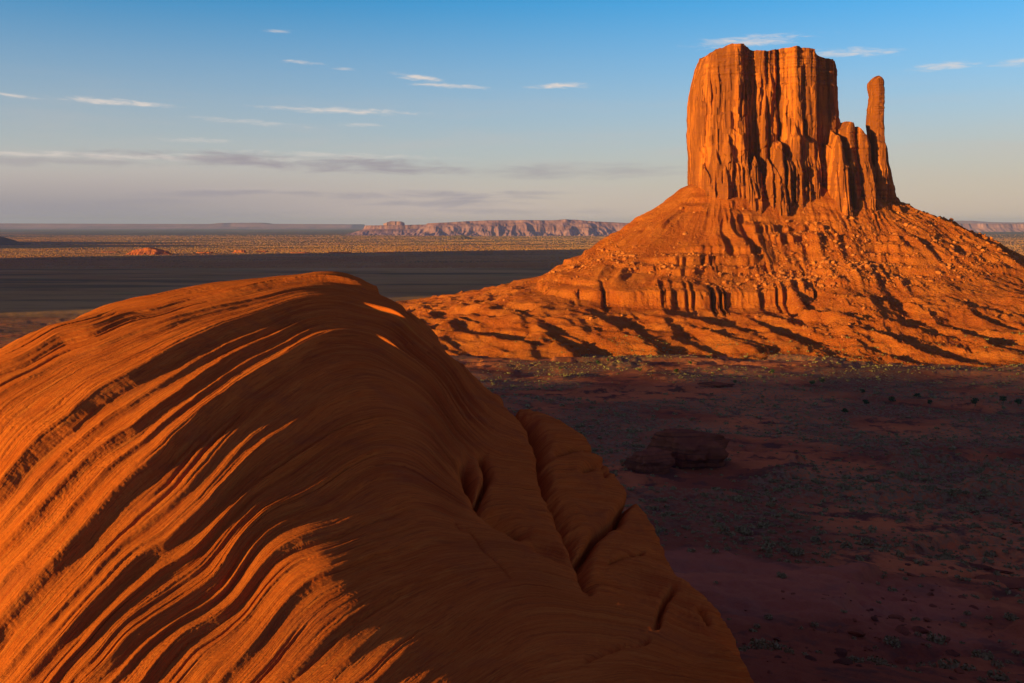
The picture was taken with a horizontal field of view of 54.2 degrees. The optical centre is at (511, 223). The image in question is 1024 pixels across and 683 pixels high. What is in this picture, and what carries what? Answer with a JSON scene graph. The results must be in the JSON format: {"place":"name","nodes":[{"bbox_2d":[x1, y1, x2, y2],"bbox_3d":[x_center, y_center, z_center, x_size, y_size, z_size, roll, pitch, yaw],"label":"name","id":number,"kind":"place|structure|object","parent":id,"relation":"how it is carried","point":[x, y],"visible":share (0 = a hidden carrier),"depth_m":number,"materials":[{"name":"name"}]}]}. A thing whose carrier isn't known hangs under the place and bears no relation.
{"place":"outdoors","nodes":[
{"label":"outdoors","id":0,"kind":"place"},
{"bbox_2d":[124,247,171,254],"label":"red hill","id":1,"kind":"structure","parent":0,"point":[148,251],"depth_m":4067.29,"materials":[{"name":"stone"}]},
{"bbox_2d":[0,223,364,228],"bbox_3d":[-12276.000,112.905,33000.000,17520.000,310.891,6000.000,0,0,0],"label":"mesa","id":2,"kind":"structure","parent":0,"point":[173,226],"depth_m":32328.32,"materials":[{"name":"stone"}]},
{"bbox_2d":[383,221,404,224],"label":"mesa","id":3,"kind":"structure","parent":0,"point":[395,223],"depth_m":13111.21,"materials":[{"name":"stone"}]},
{"bbox_2d":[0,229,1023,682],"bbox_3d":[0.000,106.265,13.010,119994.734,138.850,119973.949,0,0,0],"label":"ground","id":4,"kind":"structure","parent":0,"point":[744,593],"depth_m":372.86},
{"bbox_2d":[0,236,31,244],"bbox_3d":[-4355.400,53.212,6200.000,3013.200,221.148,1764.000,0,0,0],"label":"mesa","id":5,"kind":"structure","parent":4,"relation":"on","point":[5,241],"depth_m":6205.36,"materials":[{"name":"grey stone"}]},
{"bbox_2d":[232,250,248,252],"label":"rock swell","id":6,"kind":"structure","parent":4,"relation":"on","point":[239,251],"depth_m":4335.48,"materials":[{"name":"orange stone"}]},
{"bbox_2d":[0,271,753,682],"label":"sandstone dome","id":7,"kind":"structure","parent":4,"relation":"on","point":[326,477],"depth_m":20.73,"materials":[{"name":"orange stone"}]},
{"bbox_2d":[341,225,423,234],"bbox_3d":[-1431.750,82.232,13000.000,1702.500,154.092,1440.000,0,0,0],"label":"mesa","id":8,"kind":"structure","parent":4,"relation":"on","point":[384,229],"depth_m":12826.52,"materials":[{"name":"stone"}]},
{"bbox_2d":[421,235,473,238],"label":"mesa","id":9,"kind":"structure","parent":4,"relation":"on","point":[455,237],"depth_m":8947.26,"materials":[{"name":"brown stone"}]},
{"bbox_2d":[383,219,627,235],"bbox_3d":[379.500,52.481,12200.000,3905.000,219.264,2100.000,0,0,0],"label":"mesa","id":10,"kind":"structure","parent":4,"relation":"on","point":[565,227],"depth_m":11859.85,"materials":[{"name":"stone"}]},
{"bbox_2d":[0,234,1023,267],"bbox_3d":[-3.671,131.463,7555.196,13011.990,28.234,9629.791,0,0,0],"label":"brush","id":11,"kind":"object","parent":4,"relation":"on","point":[281,263],"visible":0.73,"depth_m":4055.30,"materials":[{"name":"plant"}]},
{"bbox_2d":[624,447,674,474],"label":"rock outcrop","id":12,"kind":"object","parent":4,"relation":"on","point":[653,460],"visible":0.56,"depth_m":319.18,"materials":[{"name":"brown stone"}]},
{"bbox_2d":[655,526,667,531],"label":"sagebrush","id":13,"kind":"object","parent":4,"relation":"on","point":[658,528],"visible":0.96,"depth_m":231.09,"materials":[{"name":"green plant"}]},
{"bbox_2d":[658,497,667,501],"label":"sagebrush","id":14,"kind":"object","parent":4,"relation":"on","point":[663,499],"visible":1,"depth_m":271.46,"materials":[{"name":"green plant"}]},
{"bbox_2d":[660,511,670,516],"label":"sagebrush","id":15,"kind":"object","parent":4,"relation":"on","point":[666,513],"visible":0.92,"depth_m":247.96,"materials":[{"name":"green plant"}]},
{"bbox_2d":[647,428,729,469],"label":"rock outcrop","id":16,"kind":"object","parent":4,"relation":"on","point":[691,449],"visible":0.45,"depth_m":329.50,"materials":[{"name":"brown stone"}]},
{"bbox_2d":[687,547,695,552],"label":"sagebrush","id":17,"kind":"object","parent":4,"relation":"on","point":[689,549],"visible":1,"depth_m":200.00,"materials":[{"name":"green plant"}]},
{"bbox_2d":[397,43,1023,366],"bbox_3d":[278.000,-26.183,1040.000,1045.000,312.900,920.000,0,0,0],"label":"butte","id":18,"kind":"object","parent":4,"relation":"on","point":[766,130],"visible":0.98,"depth_m":904.47,"materials":[{"name":"orange stone"}]},
{"bbox_2d":[433,196,1023,344],"bbox_3d":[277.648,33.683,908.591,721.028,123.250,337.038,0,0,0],"label":"rubble","id":19,"kind":"object","parent":18,"relation":"on","point":[825,275],"visible":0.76,"depth_m":896.10,"materials":[{"name":"orange stone"}]},
{"bbox_2d":[697,382,734,387],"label":"rock outcrop","id":20,"kind":"object","parent":4,"relation":"on","point":[713,384],"visible":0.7,"depth_m":567.73,"materials":[{"name":"brown stone"}]},
{"bbox_2d":[713,521,724,527],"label":"sagebrush","id":21,"kind":"object","parent":4,"relation":"on","point":[716,524],"visible":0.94,"depth_m":237.66,"materials":[{"name":"green plant"}]},
{"bbox_2d":[720,526,729,531],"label":"sagebrush","id":22,"kind":"object","parent":4,"relation":"on","point":[723,528],"visible":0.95,"depth_m":233.45,"materials":[{"name":"green plant"}]},
{"bbox_2d":[734,525,743,532],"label":"sagebrush","id":23,"kind":"object","parent":4,"relation":"on","point":[739,528],"visible":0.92,"depth_m":233.28,"materials":[{"name":"green plant"}]},
{"bbox_2d":[734,497,743,502],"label":"sagebrush","id":24,"kind":"object","parent":4,"relation":"on","point":[740,499],"visible":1,"depth_m":274.01,"materials":[{"name":"green plant"}]},
{"bbox_2d":[741,528,752,534],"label":"sagebrush","id":25,"kind":"object","parent":4,"relation":"on","point":[746,531],"visible":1,"depth_m":230.57,"materials":[{"name":"green plant"}]},
{"bbox_2d":[480,329,1023,682],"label":"scrub","id":26,"kind":"object","parent":4,"relation":"on","point":[876,485],"visible":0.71,"depth_m":329.05,"materials":[{"name":"green plant"}]},
{"bbox_2d":[750,638,766,649],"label":"sagebrush","id":27,"kind":"object","parent":4,"relation":"on","point":[759,644],"visible":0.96,"depth_m":123.45,"materials":[{"name":"green plant"}]},
{"bbox_2d":[757,521,769,527],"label":"sagebrush","id":28,"kind":"object","parent":4,"relation":"on","point":[761,524],"visible":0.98,"depth_m":239.65,"materials":[{"name":"green plant"}]},
{"bbox_2d":[759,544,772,552],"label":"sagebrush","id":29,"kind":"object","parent":4,"relation":"on","point":[768,549],"visible":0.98,"depth_m":206.87,"materials":[{"name":"green plant"}]},
{"bbox_2d":[764,614,772,619],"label":"sagebrush","id":30,"kind":"object","parent":4,"relation":"on","point":[768,616],"visible":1,"depth_m":147.54,"materials":[{"name":"green plant"}]},
{"bbox_2d":[764,552,772,557],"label":"sagebrush","id":31,"kind":"object","parent":4,"relation":"on","point":[767,554],"visible":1,"depth_m":202.49,"materials":[{"name":"green plant"}]},
{"bbox_2d":[764,540,776,546],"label":"sagebrush","id":32,"kind":"object","parent":4,"relation":"on","point":[766,543],"visible":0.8,"depth_m":217.09,"materials":[{"name":"green plant"}]},
{"bbox_2d":[766,501,775,506],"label":"sagebrush","id":33,"kind":"object","parent":4,"relation":"on","point":[771,503],"visible":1,"depth_m":270.15,"materials":[{"name":"green plant"}]},
{"bbox_2d":[764,640,779,650],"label":"sagebrush","id":34,"kind":"object","parent":4,"relation":"on","point":[771,644],"visible":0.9,"depth_m":121.76,"materials":[{"name":"green plant"}]},
{"bbox_2d":[773,486,782,490],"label":"sagebrush","id":35,"kind":"object","parent":4,"relation":"on","point":[778,489],"visible":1,"depth_m":295.97,"materials":[{"name":"green plant"}]},
{"bbox_2d":[778,573,787,578],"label":"sagebrush","id":36,"kind":"object","parent":4,"relation":"on","point":[783,577],"visible":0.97,"depth_m":175.21,"materials":[{"name":"green plant"}]},
{"bbox_2d":[784,647,793,653],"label":"sagebrush","id":37,"kind":"object","parent":4,"relation":"on","point":[789,651],"visible":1,"depth_m":118.60,"materials":[{"name":"green plant"}]},
{"bbox_2d":[792,548,804,554],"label":"sagebrush","id":38,"kind":"object","parent":4,"relation":"on","point":[799,550],"visible":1,"depth_m":206.90,"materials":[{"name":"green plant"}]},
{"bbox_2d":[805,655,816,660],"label":"loose stone","id":39,"kind":"object","parent":4,"relation":"on","point":[809,657],"visible":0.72,"depth_m":104.78,"materials":[{"name":"brown stone"}]},
{"bbox_2d":[821,553,829,558],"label":"sagebrush","id":40,"kind":"object","parent":4,"relation":"on","point":[826,556],"visible":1,"depth_m":205.53,"materials":[{"name":"green plant"}]},
{"bbox_2d":[822,490,832,495],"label":"sagebrush","id":41,"kind":"object","parent":4,"relation":"on","point":[828,493],"visible":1,"depth_m":291.53,"materials":[{"name":"green plant"}]},
{"bbox_2d":[834,648,847,657],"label":"loose stone","id":42,"kind":"object","parent":4,"relation":"on","point":[841,652],"visible":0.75,"depth_m":130.87,"materials":[{"name":"brown stone"}]},
{"bbox_2d":[833,657,852,664],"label":"loose stone","id":43,"kind":"object","parent":4,"relation":"on","point":[845,661],"visible":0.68,"depth_m":103.01,"materials":[{"name":"brown stone"}]},
{"bbox_2d":[840,543,852,548],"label":"sagebrush","id":44,"kind":"object","parent":4,"relation":"on","point":[849,545],"visible":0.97,"depth_m":220.87,"materials":[{"name":"green plant"}]},
{"bbox_2d":[842,485,851,490],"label":"sagebrush","id":45,"kind":"object","parent":4,"relation":"on","point":[846,488],"visible":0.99,"depth_m":301.79,"materials":[{"name":"green plant"}]},
{"bbox_2d":[848,655,859,662],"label":"sagebrush","id":46,"kind":"object","parent":4,"relation":"on","point":[854,658],"visible":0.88,"depth_m":120.76,"materials":[{"name":"green plant"}]},
{"bbox_2d":[847,629,865,636],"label":"loose stone","id":47,"kind":"object","parent":4,"relation":"on","point":[855,632],"visible":1,"depth_m":142.38,"materials":[{"name":"brown stone"}]},
{"bbox_2d":[860,537,873,544],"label":"sagebrush","id":48,"kind":"object","parent":4,"relation":"on","point":[867,540],"visible":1,"depth_m":225.63,"materials":[{"name":"green plant"}]},
{"bbox_2d":[862,661,875,664],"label":"loose stone","id":49,"kind":"object","parent":4,"relation":"on","point":[870,662],"visible":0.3,"depth_m":117.59,"materials":[{"name":"brown stone"}]},
{"bbox_2d":[868,524,876,530],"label":"sagebrush","id":50,"kind":"object","parent":4,"relation":"on","point":[870,527],"visible":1,"depth_m":239.55,"materials":[{"name":"green plant"}]},
{"bbox_2d":[866,655,881,663],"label":"sagebrush","id":51,"kind":"object","parent":4,"relation":"on","point":[874,660],"visible":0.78,"depth_m":124.08,"materials":[{"name":"green plant"}]},
{"bbox_2d":[878,546,889,551],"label":"sagebrush","id":52,"kind":"object","parent":4,"relation":"on","point":[881,549],"visible":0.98,"depth_m":215.01,"materials":[{"name":"green plant"}]},
{"bbox_2d":[883,543,892,548],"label":"sagebrush","id":53,"kind":"object","parent":4,"relation":"on","point":[886,545],"visible":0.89,"depth_m":220.83,"materials":[{"name":"green plant"}]},
{"bbox_2d":[883,635,900,647],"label":"sagebrush","id":54,"kind":"object","parent":4,"relation":"on","point":[895,641],"visible":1,"depth_m":139.13,"materials":[{"name":"green plant"}]},
{"bbox_2d":[887,586,897,591],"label":"sagebrush","id":55,"kind":"object","parent":4,"relation":"on","point":[893,589],"visible":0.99,"depth_m":177.12,"materials":[{"name":"green plant"}]},
{"bbox_2d":[888,614,904,618],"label":"loose stone","id":56,"kind":"object","parent":4,"relation":"on","point":[894,616],"visible":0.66,"depth_m":155.21,"materials":[{"name":"brown stone"}]},
{"bbox_2d":[895,551,904,557],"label":"sagebrush","id":57,"kind":"object","parent":4,"relation":"on","point":[900,554],"visible":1,"depth_m":210.38,"materials":[{"name":"green plant"}]},
{"bbox_2d":[895,626,908,635],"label":"loose stone","id":58,"kind":"object","parent":4,"relation":"on","point":[903,630],"visible":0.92,"depth_m":144.18,"materials":[{"name":"brown stone"}]},
{"bbox_2d":[914,559,924,563],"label":"sagebrush","id":59,"kind":"object","parent":4,"relation":"on","point":[919,562],"visible":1,"depth_m":204.97,"materials":[{"name":"green plant"}]},
{"bbox_2d":[912,626,928,633],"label":"loose stone","id":60,"kind":"object","parent":4,"relation":"on","point":[920,629],"visible":0.93,"depth_m":147.57,"materials":[{"name":"brown stone"}]},
{"bbox_2d":[915,662,925,666],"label":"sagebrush","id":61,"kind":"object","parent":4,"relation":"on","point":[919,664],"visible":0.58,"depth_m":130.41,"materials":[{"name":"green plant"}]},
{"bbox_2d":[926,631,946,644],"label":"sagebrush","id":62,"kind":"object","parent":4,"relation":"on","point":[940,640],"visible":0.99,"depth_m":141.54,"materials":[{"name":"green plant"}]},
{"bbox_2d":[938,658,962,670],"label":"sagebrush","id":63,"kind":"object","parent":4,"relation":"on","point":[949,666],"visible":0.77,"depth_m":126.04,"materials":[{"name":"green plant"}]},
{"bbox_2d":[943,649,959,656],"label":"loose stone","id":64,"kind":"object","parent":4,"relation":"on","point":[952,652],"visible":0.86,"depth_m":134.57,"materials":[{"name":"brown stone"}]},
{"bbox_2d":[953,514,961,518],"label":"sagebrush","id":65,"kind":"object","parent":4,"relation":"on","point":[956,516],"visible":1,"depth_m":262.81,"materials":[{"name":"green plant"}]},
{"bbox_2d":[952,488,962,493],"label":"sagebrush","id":66,"kind":"object","parent":4,"relation":"on","point":[956,490],"visible":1,"depth_m":299.11,"materials":[{"name":"green plant"}]},
{"bbox_2d":[963,662,976,670],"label":"sagebrush","id":67,"kind":"object","parent":4,"relation":"on","point":[973,667],"visible":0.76,"depth_m":128.63,"materials":[{"name":"green plant"}]},
{"bbox_2d":[970,398,978,405],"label":"juniper tree","id":68,"kind":"object","parent":4,"relation":"on","point":[974,400],"visible":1,"depth_m":505.78,"materials":[{"name":"green plant"}]},
{"bbox_2d":[977,676,986,682],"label":"sagebrush","id":69,"kind":"object","parent":4,"relation":"on","point":[980,679],"visible":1,"depth_m":117.42,"materials":[{"name":"green plant"}]},
{"bbox_2d":[971,649,993,659],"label":"sagebrush","id":70,"kind":"object","parent":4,"relation":"on","point":[986,655],"visible":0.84,"depth_m":135.23,"materials":[{"name":"green plant"}]},
{"bbox_2d":[982,550,997,556],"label":"sagebrush","id":71,"kind":"object","parent":4,"relation":"on","point":[990,553],"visible":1,"depth_m":226.76,"materials":[{"name":"green plant"}]},
{"bbox_2d":[967,562,1013,573],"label":"rock outcrop","id":72,"kind":"object","parent":4,"relation":"on","point":[986,568],"visible":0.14,"depth_m":210.97,"materials":[{"name":"brown stone"}]},
{"bbox_2d":[958,223,1023,231],"bbox_3d":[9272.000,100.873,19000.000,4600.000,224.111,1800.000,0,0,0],"label":"mesa","id":73,"kind":"structure","parent":4,"relation":"on","point":[976,227],"depth_m":18795.04,"materials":[{"name":"stone"}]},
{"bbox_2d":[986,670,1009,681],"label":"sagebrush","id":74,"kind":"object","parent":4,"relation":"on","point":[1000,677],"visible":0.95,"depth_m":119.19,"materials":[{"name":"green plant"}]},
{"bbox_2d":[991,660,1004,668],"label":"sagebrush","id":75,"kind":"object","parent":4,"relation":"on","point":[994,662],"visible":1,"depth_m":131.22,"materials":[{"name":"green plant"}]},
{"bbox_2d":[975,574,1023,588],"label":"rock outcrop","id":76,"kind":"object","parent":4,"relation":"on","point":[1013,583],"visible":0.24,"depth_m":195.64,"materials":[{"name":"brown stone"}]},
{"bbox_2d":[993,524,1006,528],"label":"sagebrush","id":77,"kind":"object","parent":4,"relation":"on","point":[1000,526],"visible":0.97,"depth_m":252.14,"materials":[{"name":"green plant"}]},
{"bbox_2d":[999,396,1006,403],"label":"juniper tree","id":78,"kind":"object","parent":4,"relation":"on","point":[1002,398],"visible":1,"depth_m":513.58,"materials":[{"name":"green plant"}]},
{"bbox_2d":[1003,612,1016,620],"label":"sagebrush","id":79,"kind":"object","parent":4,"relation":"on","point":[1010,616],"visible":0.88,"depth_m":161.32,"materials":[{"name":"green plant"}]},
{"bbox_2d":[1011,649,1019,654],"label":"sagebrush","id":80,"kind":"object","parent":4,"relation":"on","point":[1014,651],"visible":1,"depth_m":138.68,"materials":[{"name":"green plant"}]},
{"bbox_2d":[1014,399,1022,405],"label":"juniper tree","id":81,"kind":"object","parent":4,"relation":"on","point":[1017,401],"visible":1,"depth_m":505.99,"materials":[{"name":"green plant"}]},
{"bbox_2d":[0,0,1023,225],"label":"sky","id":82,"kind":"structure","parent":0,"point":[366,112],"materials":[{"name":"blue"}]},
{"bbox_2d":[956,221,1023,223],"bbox_3d":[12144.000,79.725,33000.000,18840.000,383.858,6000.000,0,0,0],"label":"mesa","id":83,"kind":"structure","parent":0,"point":[979,222],"depth_m":32414.65,"materials":[{"name":"stone"}]}
]}

